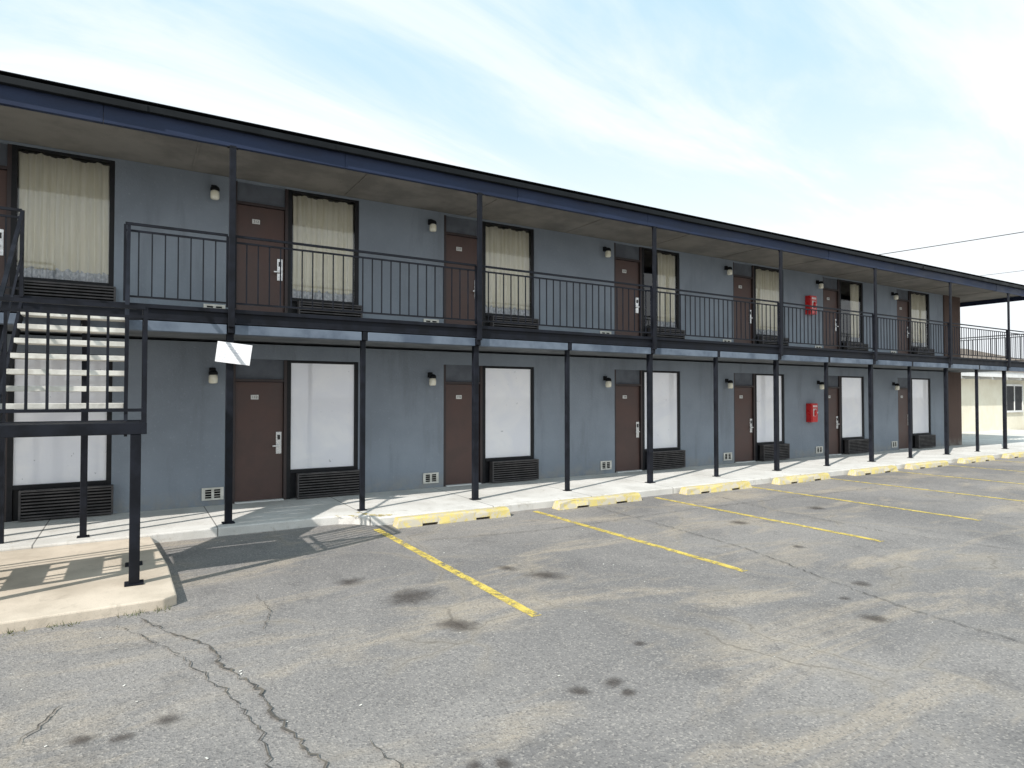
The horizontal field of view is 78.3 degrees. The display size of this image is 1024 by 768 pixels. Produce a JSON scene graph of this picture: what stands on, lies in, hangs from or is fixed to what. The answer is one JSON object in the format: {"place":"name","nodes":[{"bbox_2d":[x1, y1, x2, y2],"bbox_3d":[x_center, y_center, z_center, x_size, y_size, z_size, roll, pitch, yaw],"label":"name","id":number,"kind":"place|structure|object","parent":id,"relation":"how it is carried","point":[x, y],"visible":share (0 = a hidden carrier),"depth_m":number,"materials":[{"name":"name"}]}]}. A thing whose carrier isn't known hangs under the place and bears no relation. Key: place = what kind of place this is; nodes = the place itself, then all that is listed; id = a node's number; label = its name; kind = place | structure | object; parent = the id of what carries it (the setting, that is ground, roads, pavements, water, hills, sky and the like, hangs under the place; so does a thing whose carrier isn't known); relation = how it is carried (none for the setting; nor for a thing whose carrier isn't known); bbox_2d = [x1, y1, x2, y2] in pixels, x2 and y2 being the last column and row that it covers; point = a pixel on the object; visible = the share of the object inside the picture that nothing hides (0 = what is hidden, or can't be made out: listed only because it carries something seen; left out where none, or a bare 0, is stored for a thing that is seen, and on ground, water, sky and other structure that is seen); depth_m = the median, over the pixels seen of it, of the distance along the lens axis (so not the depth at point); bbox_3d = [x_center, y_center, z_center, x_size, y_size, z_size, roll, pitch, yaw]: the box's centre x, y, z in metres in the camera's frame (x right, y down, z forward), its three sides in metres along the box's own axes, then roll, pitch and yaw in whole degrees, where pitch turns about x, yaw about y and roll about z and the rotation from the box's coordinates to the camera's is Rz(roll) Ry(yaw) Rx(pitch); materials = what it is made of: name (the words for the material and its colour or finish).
{"place":"outdoors","nodes":[
{"label":"outdoors","id":0,"kind":"place"},
{"bbox_2d":[17,242,849,340],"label":"room partitions","id":1,"kind":"object","parent":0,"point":[845,300],"visible":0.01,"depth_m":18.64,"materials":[{"name":"grey paint"}]},
{"bbox_2d":[0,457,1023,767],"bbox_3d":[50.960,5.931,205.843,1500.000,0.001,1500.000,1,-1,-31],"label":"asphalt ground","id":2,"kind":"structure","parent":0,"point":[772,661],"depth_m":4.72,"materials":[{"name":"grey asphalt"}]},
{"bbox_2d":[18,705,60,743],"bbox_3d":[-2.681,1.929,3.586,0.052,0.001,0.468,0,-1,-6],"label":"asphalt crack","id":3,"kind":"object","parent":2,"relation":"on","point":[47,717],"visible":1,"depth_m":3.57,"materials":[{"name":"grey asphalt"}]},
{"bbox_2d":[77,737,87,741],"bbox_3d":[-2.329,1.930,3.416,0.352,0.001,0.272,0,-1,-4],"label":"oil stain","id":4,"kind":"object","parent":2,"relation":"on","point":[82,739],"visible":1,"depth_m":3.41,"materials":[{"name":"grey asphalt"}]},
{"bbox_2d":[2,605,171,636],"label":"weeds","id":5,"kind":"object","parent":2,"relation":"on","point":[79,622],"visible":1,"depth_m":5.15,"materials":[{"name":"green plant"}]},
{"bbox_2d":[0,537,176,633],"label":"stair concrete pad","id":6,"kind":"object","parent":2,"relation":"on","point":[51,586],"visible":0.9,"depth_m":5.95,"materials":[{"name":"beige concrete"}]},
{"bbox_2d":[0,210,147,586],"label":"metal staircase","id":7,"kind":"structure","parent":6,"relation":"on","point":[133,429],"depth_m":6.01,"materials":[{"name":"metal"}]},
{"bbox_2d":[117,625,271,767],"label":"asphalt crack","id":8,"kind":"object","parent":2,"relation":"on","point":[268,755],"visible":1,"depth_m":3.84,"materials":[{"name":"grey asphalt"}]},
{"bbox_2d":[140,616,327,767],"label":"asphalt crack","id":9,"kind":"object","parent":2,"relation":"on","point":[269,711],"visible":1,"depth_m":3.83,"materials":[{"name":"grey asphalt"}]},
{"bbox_2d":[369,738,402,767],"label":"asphalt crack","id":10,"kind":"object","parent":2,"relation":"on","point":[386,757],"visible":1,"depth_m":3.24,"materials":[{"name":"grey asphalt"}]},
{"bbox_2d":[396,592,422,600],"bbox_3d":[-0.944,1.978,5.863,0.994,0.001,1.181,-1,-1,25],"label":"oil stain","id":11,"kind":"object","parent":2,"relation":"on","point":[410,595],"visible":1,"depth_m":5.88,"materials":[{"name":"grey asphalt"}]},
{"bbox_2d":[393,506,510,528],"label":"parking block","id":12,"kind":"structure","parent":2,"relation":"on","point":[444,517],"depth_m":9.32,"materials":[{"name":"yellow concrete"}]},
{"bbox_2d":[373,529,540,616],"bbox_3d":[-0.848,2.006,7.099,0.107,0.001,4.100,1,-1,-31],"label":"parking line","id":13,"kind":"object","parent":2,"relation":"on","point":[516,605],"visible":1,"depth_m":6.45,"materials":[{"name":"yellow paint"}]},
{"bbox_2d":[447,622,467,627],"bbox_3d":[-0.446,1.964,5.135,0.847,0.001,0.639,-1,-1,26],"label":"oil stain","id":14,"kind":"object","parent":2,"relation":"on","point":[454,624],"visible":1,"depth_m":5.13,"materials":[{"name":"grey asphalt"}]},
{"bbox_2d":[498,760,507,765],"bbox_3d":[-0.045,1.925,3.194,0.234,0.001,0.291,1,-1,-34],"label":"oil stain","id":15,"kind":"object","parent":2,"relation":"on","point":[502,762],"visible":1,"depth_m":3.19,"materials":[{"name":"grey asphalt"}]},
{"bbox_2d":[10,525,1001,758],"bbox_3d":[0.476,2.002,6.953,9.867,0.004,6.420,1,-1,-31],"label":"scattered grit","id":16,"kind":"object","parent":2,"relation":"on","point":[361,704],"visible":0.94,"depth_m":4.62,"materials":[{"name":"grey gravel"}]},
{"bbox_2d":[536,573,551,576],"bbox_3d":[0.351,1.992,6.562,1.052,0.001,0.605,0,-1,15],"label":"oil stain","id":17,"kind":"object","parent":2,"relation":"on","point":[547,574],"visible":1,"depth_m":6.58,"materials":[{"name":"grey asphalt"}]},
{"bbox_2d":[574,689,583,692],"bbox_3d":[0.426,1.941,3.980,0.411,0.001,0.254,0,-1,2],"label":"oil stain","id":18,"kind":"object","parent":2,"relation":"on","point":[578,690],"visible":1,"depth_m":3.98,"materials":[{"name":"grey asphalt"}]},
{"bbox_2d":[552,492,641,509],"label":"parking block","id":19,"kind":"structure","parent":2,"relation":"on","point":[572,503],"depth_m":10.76,"materials":[{"name":"yellow concrete"}]},
{"bbox_2d":[533,511,747,571],"bbox_3d":[1.433,2.034,8.476,0.108,0.001,4.100,1,-1,-31],"label":"parking line","id":20,"kind":"object","parent":2,"relation":"on","point":[670,549],"visible":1,"depth_m":7.95,"materials":[{"name":"yellow paint"}]},
{"bbox_2d":[440,488,865,538],"bbox_3d":[3.145,2.063,10.384,9.771,0.001,0.243,1,-1,-29],"label":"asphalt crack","id":21,"kind":"object","parent":2,"relation":"on","point":[638,516],"visible":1,"depth_m":9.42,"materials":[{"name":"grey asphalt"}]},
{"bbox_2d":[679,481,751,494],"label":"parking block","id":22,"kind":"structure","parent":2,"relation":"on","point":[710,488],"depth_m":12.32,"materials":[{"name":"yellow concrete"}]},
{"bbox_2d":[656,497,880,541],"bbox_3d":[3.715,2.061,9.852,0.107,0.001,4.100,1,-1,-31],"label":"parking line","id":23,"kind":"object","parent":2,"relation":"on","point":[781,521],"visible":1,"depth_m":9.31,"materials":[{"name":"yellow paint"}]},
{"bbox_2d":[772,473,830,484],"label":"parking block","id":24,"kind":"structure","parent":2,"relation":"on","point":[784,479],"depth_m":13.66,"materials":[{"name":"yellow concrete"}]},
{"bbox_2d":[595,506,1017,640],"bbox_3d":[2.961,1.999,7.145,0.292,0.001,7.676,0,-1,-22],"label":"asphalt crack","id":25,"kind":"object","parent":2,"relation":"on","point":[836,582],"visible":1,"depth_m":6.02,"materials":[{"name":"grey asphalt"}]},
{"bbox_2d":[753,487,978,520],"bbox_3d":[5.997,2.088,11.228,0.107,0.001,4.100,1,-1,-31],"label":"parking line","id":26,"kind":"object","parent":2,"relation":"on","point":[869,504],"visible":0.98,"depth_m":10.86,"materials":[{"name":"yellow paint"}]},
{"bbox_2d":[848,465,897,475],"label":"parking block","id":27,"kind":"structure","parent":2,"relation":"on","point":[872,470],"depth_m":15.17,"materials":[{"name":"yellow concrete"}]},
{"bbox_2d":[868,616,881,619],"bbox_3d":[3.045,1.967,5.291,0.554,0.001,0.482,0,-1,-11],"label":"oil stain","id":28,"kind":"object","parent":2,"relation":"on","point":[875,617],"visible":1,"depth_m":5.29,"materials":[{"name":"grey asphalt"}]},
{"bbox_2d":[831,478,1020,500],"bbox_3d":[8.279,2.115,12.604,0.107,0.001,4.100,1,-1,-31],"label":"parking line","id":29,"kind":"object","parent":2,"relation":"on","point":[927,489],"visible":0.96,"depth_m":12.61,"materials":[{"name":"yellow paint"}]},
{"bbox_2d":[904,460,948,469],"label":"parking block","id":30,"kind":"structure","parent":2,"relation":"on","point":[919,465],"depth_m":16.46,"materials":[{"name":"yellow concrete"}]},
{"bbox_2d":[895,471,1020,483],"bbox_3d":[10.561,2.142,13.981,0.107,0.001,4.100,1,-1,-31],"label":"parking line","id":31,"kind":"object","parent":2,"relation":"on","point":[958,477],"visible":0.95,"depth_m":14.47,"materials":[{"name":"paint"}]},
{"bbox_2d":[957,455,994,463],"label":"parking block","id":32,"kind":"structure","parent":2,"relation":"on","point":[976,459],"depth_m":17.89,"materials":[{"name":"yellow concrete"}]},
{"bbox_2d":[1001,451,1023,458],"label":"parking block","id":33,"kind":"structure","parent":2,"relation":"on","point":[1013,455],"depth_m":19.11,"materials":[{"name":"yellow concrete"}]},
{"bbox_2d":[0,429,1023,551],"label":"sidewalk","id":34,"kind":"structure","parent":0,"point":[166,525],"depth_m":10.57,"materials":[{"name":"concrete"}]},
{"bbox_2d":[348,512,388,516],"bbox_3d":[-2.121,1.930,9.319,0.946,0.001,0.363,0,-1,3],"label":"kerb corner paint","id":35,"kind":"object","parent":34,"relation":"on","point":[366,513],"visible":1,"depth_m":9.22,"materials":[{"name":"paint"}]},
{"bbox_2d":[0,139,943,513],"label":"facade wall","id":36,"kind":"structure","parent":34,"relation":"on","point":[182,451],"depth_m":11.89,"materials":[{"name":"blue paint"}]},
{"bbox_2d":[0,144,910,521],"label":"door frames","id":37,"kind":"structure","parent":36,"relation":"attached to","point":[284,210],"depth_m":12.41,"materials":[{"name":"black wood"}]},
{"bbox_2d":[0,143,907,387],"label":"door transom panels","id":38,"kind":"object","parent":37,"relation":"in","point":[258,368],"visible":0.77,"depth_m":12.42,"materials":[{"name":"brown wood"}]},
{"bbox_2d":[0,170,907,501],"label":"doors","id":39,"kind":"structure","parent":37,"relation":"in","point":[258,458],"depth_m":12.38,"materials":[{"name":"brown paint"}]},
{"bbox_2d":[0,232,907,439],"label":"lock readers","id":40,"kind":"object","parent":39,"relation":"attached to","point":[278,436],"visible":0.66,"depth_m":10.71,"materials":[{"name":"silver plastic"}]},
{"bbox_2d":[0,229,908,453],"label":"door lock plates","id":41,"kind":"object","parent":39,"relation":"attached to","point":[278,446],"depth_m":10.72,"materials":[{"name":"metal"}]},
{"bbox_2d":[251,219,902,398],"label":"room number plates","id":42,"kind":"object","parent":39,"relation":"attached to","point":[257,396],"visible":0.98,"depth_m":12.47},
{"bbox_2d":[6,144,930,521],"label":"window frames","id":43,"kind":"structure","parent":36,"relation":"attached to","point":[12,490],"depth_m":11.29,"materials":[{"name":"metal"}]},
{"bbox_2d":[13,359,928,484],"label":"window film panels","id":44,"kind":"object","parent":43,"relation":"in","point":[322,415],"visible":0.92,"depth_m":11.14,"materials":[{"name":"white plastic"}]},
{"bbox_2d":[17,265,924,346],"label":"curtain lace hems","id":45,"kind":"object","parent":43,"relation":"attached to","point":[56,273],"visible":0.77,"depth_m":10.89,"materials":[{"name":"white fabric"}]},
{"bbox_2d":[17,151,925,342],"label":"curtains","id":46,"kind":"object","parent":43,"relation":"attached to","point":[64,204],"visible":0.91,"depth_m":10.94,"materials":[{"name":"beige fabric"}]},
{"bbox_2d":[21,282,933,518],"bbox_3d":[2.083,0.330,14.248,28.970,3.312,0.144,1,-1,-31],"label":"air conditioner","id":47,"kind":"object","parent":36,"relation":"attached to","point":[344,472],"visible":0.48,"depth_m":10.88,"materials":[{"name":"black metal"}]},
{"bbox_2d":[18,280,935,520],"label":"ac grilles","id":48,"kind":"object","parent":47,"relation":"in","point":[492,464],"visible":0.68,"depth_m":10.89,"materials":[{"name":"black metal"}]},
{"bbox_2d":[202,304,896,500],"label":"wall vents","id":49,"kind":"object","parent":36,"relation":"attached to","point":[221,493],"depth_m":12.02,"materials":[{"name":"white plastic"}]},
{"bbox_2d":[205,306,895,498],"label":"wall vent cavities","id":50,"kind":"object","parent":36,"relation":"attached to","point":[218,490],"depth_m":12.02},
{"bbox_2d":[209,185,899,385],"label":"sconce caps","id":51,"kind":"object","parent":36,"relation":"attached to","point":[212,371],"visible":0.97,"depth_m":14.12,"materials":[{"name":"black metal"}]},
{"bbox_2d":[208,190,899,389],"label":"sconce jars","id":52,"kind":"object","parent":51,"relation":"attached to","point":[214,195],"visible":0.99,"depth_m":11.95},
{"bbox_2d":[805,295,816,314],"bbox_3d":[8.649,-2.273,18.138,0.300,0.540,0.232,1,-1,-31],"label":"fire extinguisher cabinet","id":53,"kind":"object","parent":36,"relation":"attached to","point":[810,300],"visible":0.91,"depth_m":18.07,"materials":[{"name":"red metal"}]},
{"bbox_2d":[806,403,817,421],"bbox_3d":[8.649,0.827,18.077,0.300,0.540,0.232,1,-1,-31],"label":"fire extinguisher cabinet","id":54,"kind":"object","parent":36,"relation":"attached to","point":[811,412],"visible":1,"depth_m":18.01,"materials":[{"name":"red metal"}]},
{"bbox_2d":[77,145,1010,537],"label":"support posts","id":55,"kind":"object","parent":34,"relation":"on","point":[363,379],"visible":0.89,"depth_m":11.65,"materials":[{"name":"black metal"}]},
{"bbox_2d":[0,105,1016,302],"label":"roof deck soffit","id":56,"kind":"structure","parent":55,"relation":"on","point":[45,130],"depth_m":10.96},
{"bbox_2d":[1,312,1020,372],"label":"balcony slab","id":57,"kind":"structure","parent":55,"relation":"on","point":[173,336],"depth_m":11.82,"materials":[{"name":"grey concrete"}]},
{"bbox_2d":[0,294,1023,367],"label":"balcony edge channel","id":58,"kind":"object","parent":55,"relation":"attached to","point":[159,312],"visible":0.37,"depth_m":10.34,"materials":[{"name":"black metal"}]},
{"bbox_2d":[215,341,251,365],"bbox_3d":[-3.814,-0.420,8.620,0.450,0.280,0.018,7,-3,-11],"label":"paper notice","id":59,"kind":"object","parent":58,"relation":"hanging from","point":[232,353],"visible":1,"depth_m":8.62,"materials":[{"name":"white paper"}]},
{"bbox_2d":[0,312,1023,371],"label":"balcony edge beam","id":60,"kind":"structure","parent":55,"relation":"attached to","point":[183,327],"depth_m":10.29,"materials":[{"name":"grey metal"}]},
{"bbox_2d":[943,295,961,445],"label":"brown end wall","id":61,"kind":"structure","parent":34,"relation":"on","point":[955,409],"depth_m":22.54,"materials":[{"name":"paint"}]},
{"bbox_3d":[-0.729,-0.588,16.709,34.997,5.335,6.657,1,-1,-31],"label":"rear wall","id":62,"kind":"object","parent":34,"relation":"on","visible":0},
{"bbox_2d":[0,84,1023,306],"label":"roof fascia","id":63,"kind":"structure","parent":62,"relation":"on","point":[25,99],"depth_m":9.94,"materials":[{"name":"metal"}]},
{"bbox_2d":[0,70,1023,289],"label":"roof drip edge","id":64,"kind":"object","parent":63,"relation":"attached to","point":[11,79],"visible":0.95,"depth_m":9.79,"materials":[{"name":"black metal"}]},
{"bbox_2d":[0,206,1023,360],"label":"balcony railing","id":65,"kind":"object","parent":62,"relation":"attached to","point":[226,241],"visible":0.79,"depth_m":11.37,"materials":[{"name":"black metal"}]},
{"bbox_2d":[0,0,1023,359],"label":"sky","id":66,"kind":"structure","parent":0,"point":[871,126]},
{"bbox_2d":[235,448,907,503],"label":"door thresholds","id":67,"kind":"object","parent":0,"point":[265,500],"depth_m":12.31,"materials":[{"name":"metal"}]},
{"bbox_2d":[961,349,1022,359],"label":"roof","id":68,"kind":"structure","parent":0,"point":[979,357],"depth_m":64.31,"materials":[{"name":"beige"}]},
{"bbox_2d":[961,376,1023,431],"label":"walls","id":69,"kind":"structure","parent":0,"point":[990,404],"depth_m":32.16,"materials":[{"name":"beige paint"}]},
{"bbox_2d":[961,371,1023,380],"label":"eave fascia","id":70,"kind":"structure","parent":69,"relation":"attached to","point":[998,375],"depth_m":31.50,"materials":[{"name":"white paint"}]},
{"bbox_2d":[1007,386,1021,410],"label":"windows","id":71,"kind":"structure","parent":69,"relation":"attached to","point":[1010,398],"depth_m":33.60,"materials":[{"name":"black glass"}]},
{"bbox_2d":[1006,384,1022,412],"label":"window trim","id":72,"kind":"structure","parent":69,"relation":"attached to","point":[1014,385],"depth_m":33.60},
{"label":"utility pole","id":73,"kind":"object","parent":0,"visible":0},
{"bbox_2d":[879,232,1022,254],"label":"power line","id":74,"kind":"object","parent":73,"relation":"attached to","point":[952,243],"visible":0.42,"depth_m":42.44,"materials":[{"name":"black metal"}]}
]}

